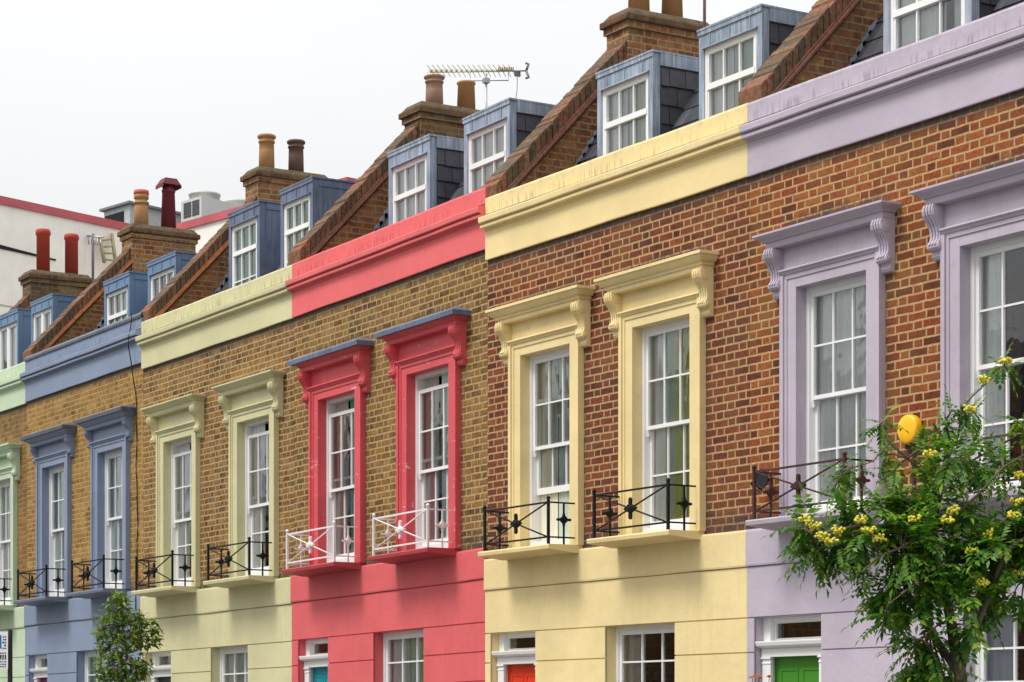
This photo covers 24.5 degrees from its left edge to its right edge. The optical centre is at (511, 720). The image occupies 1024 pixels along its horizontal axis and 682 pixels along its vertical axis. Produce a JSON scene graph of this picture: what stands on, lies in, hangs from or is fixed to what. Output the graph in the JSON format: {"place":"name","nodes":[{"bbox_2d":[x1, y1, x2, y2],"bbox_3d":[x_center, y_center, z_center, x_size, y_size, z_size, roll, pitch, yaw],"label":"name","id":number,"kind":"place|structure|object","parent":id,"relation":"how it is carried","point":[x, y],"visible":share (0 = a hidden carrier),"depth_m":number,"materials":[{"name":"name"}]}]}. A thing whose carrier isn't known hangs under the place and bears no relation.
{"place":"outdoors","nodes":[
{"label":"outdoors","id":0,"kind":"place"},
{"bbox_2d":[0,0,817,217],"label":"sky","id":1,"kind":"structure","parent":0,"point":[102,101],"materials":[{"name":"white"}]},
{"bbox_2d":[749,674,771,681],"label":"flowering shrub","id":2,"kind":"object","parent":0,"point":[759,676],"visible":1,"depth_m":20.49,"materials":[{"name":"orange plant"}]},
{"label":"ground","id":3,"kind":"structure","parent":0,"visible":0},
{"bbox_2d":[0,228,93,681],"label":"terraced house","id":4,"kind":"structure","parent":3,"relation":"on","point":[45,301],"depth_m":38.66,"materials":[{"name":"brick"}]},
{"bbox_2d":[0,480,9,604],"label":"window","id":5,"kind":"structure","parent":4,"relation":"in","point":[4,486],"depth_m":38.86,"materials":[{"name":"white paint"}]},
{"bbox_2d":[14,177,199,681],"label":"terraced house","id":6,"kind":"structure","parent":3,"relation":"on","point":[79,439],"depth_m":35.84,"materials":[{"name":"brick"}]},
{"bbox_2d":[49,465,63,596],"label":"window","id":7,"kind":"structure","parent":6,"relation":"in","point":[56,474],"depth_m":36.85,"materials":[{"name":"white paint"}]},
{"bbox_2d":[85,651,107,681],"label":"window","id":8,"kind":"structure","parent":6,"relation":"in","point":[89,655],"depth_m":35.65,"materials":[{"name":"white paint"}]},
{"bbox_2d":[105,449,121,588],"bbox_3d":[-5.733,-2.921,34.571,0.152,2.073,0.950,0,0,-32],"label":"window","id":9,"kind":"structure","parent":6,"relation":"in","point":[113,460],"depth_m":34.89,"materials":[{"name":"white paint"}]},
{"bbox_2d":[128,313,137,623],"bbox_3d":[-5.401,-3.470,33.672,0.143,4.702,0.110,0,0,27],"label":"cable","id":10,"kind":"object","parent":6,"relation":"attached to","point":[136,445],"visible":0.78,"depth_m":33.67,"materials":[{"name":"black metal"}]},
{"bbox_2d":[0,177,356,314],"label":"industrial building","id":11,"kind":"structure","parent":3,"relation":"on","point":[21,221],"depth_m":57.34,"materials":[{"name":"white paint"}]},
{"bbox_2d":[87,234,104,278],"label":"tv aerial","id":12,"kind":"object","parent":11,"relation":"attached to","point":[93,241],"depth_m":58.00,"materials":[{"name":"grey metal"}]},
{"bbox_2d":[98,233,116,262],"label":"ladder","id":13,"kind":"object","parent":11,"relation":"attached to","point":[103,253],"visible":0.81,"depth_m":58.47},
{"bbox_2d":[99,200,180,225],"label":"roof shed","id":14,"kind":"structure","parent":11,"relation":"on","point":[122,212],"depth_m":62.51,"materials":[{"name":"grey metal"}]},
{"bbox_2d":[181,190,244,221],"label":"air conditioner","id":15,"kind":"object","parent":11,"relation":"on","point":[200,203],"visible":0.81,"depth_m":62.38,"materials":[{"name":"white metal"}]},
{"bbox_2d":[131,133,353,681],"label":"terraced house","id":16,"kind":"structure","parent":3,"relation":"on","point":[215,340],"depth_m":31.58,"materials":[{"name":"brown brick"}]},
{"bbox_2d":[158,677,170,681],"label":"door","id":17,"kind":"structure","parent":16,"relation":"in","point":[160,679],"depth_m":33.20,"materials":[{"name":"green paint"}]},
{"bbox_2d":[171,438,190,585],"bbox_3d":[-4.451,-2.836,32.501,0.152,2.074,0.950,0,0,-32],"label":"window","id":18,"kind":"structure","parent":16,"relation":"in","point":[180,450],"depth_m":32.82,"materials":[{"name":"white paint"}]},
{"bbox_2d":[220,646,248,681],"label":"window","id":19,"kind":"structure","parent":16,"relation":"in","point":[233,660],"depth_m":31.36,"materials":[{"name":"white paint"}]},
{"bbox_2d":[245,417,268,575],"bbox_3d":[-3.188,-2.853,30.462,0.152,2.074,0.950,0,0,-32],"label":"window","id":20,"kind":"structure","parent":16,"relation":"in","point":[255,432],"depth_m":30.76,"materials":[{"name":"white paint"}]},
{"bbox_2d":[281,73,554,681],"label":"terraced house","id":21,"kind":"structure","parent":3,"relation":"on","point":[387,284],"depth_m":27.50,"materials":[{"name":"paint"}]},
{"bbox_2d":[313,667,327,681],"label":"door","id":22,"kind":"structure","parent":21,"relation":"in","point":[320,674],"depth_m":29.12,"materials":[{"name":"teal paint"}]},
{"bbox_2d":[326,393,353,562],"bbox_3d":[-1.969,-2.886,28.495,0.152,2.080,0.950,0,0,-32],"label":"window","id":23,"kind":"structure","parent":21,"relation":"in","point":[337,451],"depth_m":28.79,"materials":[{"name":"white paint"}]},
{"bbox_2d":[383,629,424,681],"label":"window","id":24,"kind":"structure","parent":21,"relation":"in","point":[396,645],"depth_m":27.41,"materials":[{"name":"white paint"}]},
{"bbox_2d":[415,367,447,548],"bbox_3d":[-0.802,-2.917,26.611,0.152,2.080,0.950,0,0,-32],"label":"window","id":25,"kind":"structure","parent":21,"relation":"in","point":[427,387],"depth_m":26.87,"materials":[{"name":"white paint"}]},
{"bbox_2d":[427,62,529,107],"bbox_3d":[-0.420,-7.574,29.376,1.283,1.268,0.224,0,0,0],"label":"tv aerial","id":26,"kind":"object","parent":21,"relation":"on","point":[486,80],"visible":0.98,"depth_m":29.37,"materials":[{"name":"metal"}]},
{"bbox_2d":[478,0,807,681],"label":"terraced house","id":27,"kind":"structure","parent":3,"relation":"on","point":[614,221],"depth_m":23.52,"materials":[{"name":"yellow brick"}]},
{"bbox_2d":[508,664,534,681],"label":"door","id":28,"kind":"structure","parent":27,"relation":"in","point":[520,672],"depth_m":25.13,"materials":[{"name":"paint"}]},
{"bbox_2d":[529,347,568,545],"bbox_3d":[0.489,-2.809,24.527,0.152,2.067,0.950,0,0,-32],"label":"window","id":29,"kind":"structure","parent":27,"relation":"in","point":[544,398],"depth_m":24.73,"materials":[{"name":"white paint"}]},
{"bbox_2d":[616,623,674,681],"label":"window","id":30,"kind":"structure","parent":27,"relation":"in","point":[630,640],"depth_m":23.45,"materials":[{"name":"white paint"}]},
{"bbox_2d":[642,317,688,532],"bbox_3d":[1.580,-2.809,22.766,0.152,2.067,0.950,0,0,-32],"label":"window","id":31,"kind":"structure","parent":27,"relation":"in","point":[665,347],"depth_m":22.94,"materials":[{"name":"grey glass"}]},
{"bbox_2d":[703,0,705,27],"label":"mast pole","id":32,"kind":"object","parent":27,"relation":"on","point":[704,13],"visible":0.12,"depth_m":25.48,"materials":[{"name":"grey metal"}]},
{"bbox_2d":[739,0,1023,681],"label":"terraced house","id":33,"kind":"structure","parent":3,"relation":"on","point":[884,139],"depth_m":20.31,"materials":[{"name":"red brick"}]},
{"bbox_2d":[750,469,772,490],"bbox_3d":[2.246,-2.163,21.215,0.155,0.195,0.208,0,0,24],"label":"satellite dish","id":34,"kind":"object","parent":33,"relation":"attached to","point":[761,482],"visible":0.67,"depth_m":21.22,"materials":[{"name":"grey metal"}]},
{"bbox_2d":[775,656,818,681],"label":"door","id":35,"kind":"structure","parent":33,"relation":"in","point":[804,668],"depth_m":21.16,"materials":[{"name":"green paint"}]},
{"bbox_2d":[806,274,865,512],"bbox_3d":[2.922,-2.809,20.599,0.152,2.067,0.950,0,0,-32],"label":"window","id":36,"kind":"structure","parent":33,"relation":"in","point":[836,310],"depth_m":20.74,"materials":[{"name":"grey glass"}]},
{"bbox_2d":[897,415,922,449],"bbox_3d":[3.315,-2.400,19.608,0.105,0.283,0.242,0,0,-32],"label":"alarm box","id":37,"kind":"object","parent":33,"relation":"attached to","point":[911,424],"visible":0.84,"depth_m":19.55,"materials":[{"name":"yellow plastic"}]},
{"bbox_2d":[970,235,1023,493],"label":"window","id":38,"kind":"structure","parent":33,"relation":"in","point":[988,305],"depth_m":19.11,"materials":[{"name":"grey glass"}]},
{"bbox_2d":[975,603,1023,681],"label":"window","id":39,"kind":"structure","parent":33,"relation":"in","point":[1001,665],"depth_m":19.05,"materials":[{"name":"white paint"}]},
{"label":"pavement","id":40,"kind":"structure","parent":0,"visible":0},
{"bbox_2d":[0,629,12,681],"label":"parking sign","id":41,"kind":"object","parent":40,"relation":"on","point":[6,650],"visible":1,"depth_m":23.10,"materials":[{"name":"white metal"}]},
{"bbox_2d":[90,590,164,681],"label":"young street tree","id":42,"kind":"object","parent":40,"relation":"on","point":[136,638],"visible":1,"depth_m":22.16,"materials":[{"name":"green plant"}]},
{"bbox_2d":[760,336,1023,681],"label":"rowan tree","id":43,"kind":"object","parent":40,"relation":"on","point":[928,570],"visible":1,"depth_m":11.94,"materials":[{"name":"green plant"}]}
]}

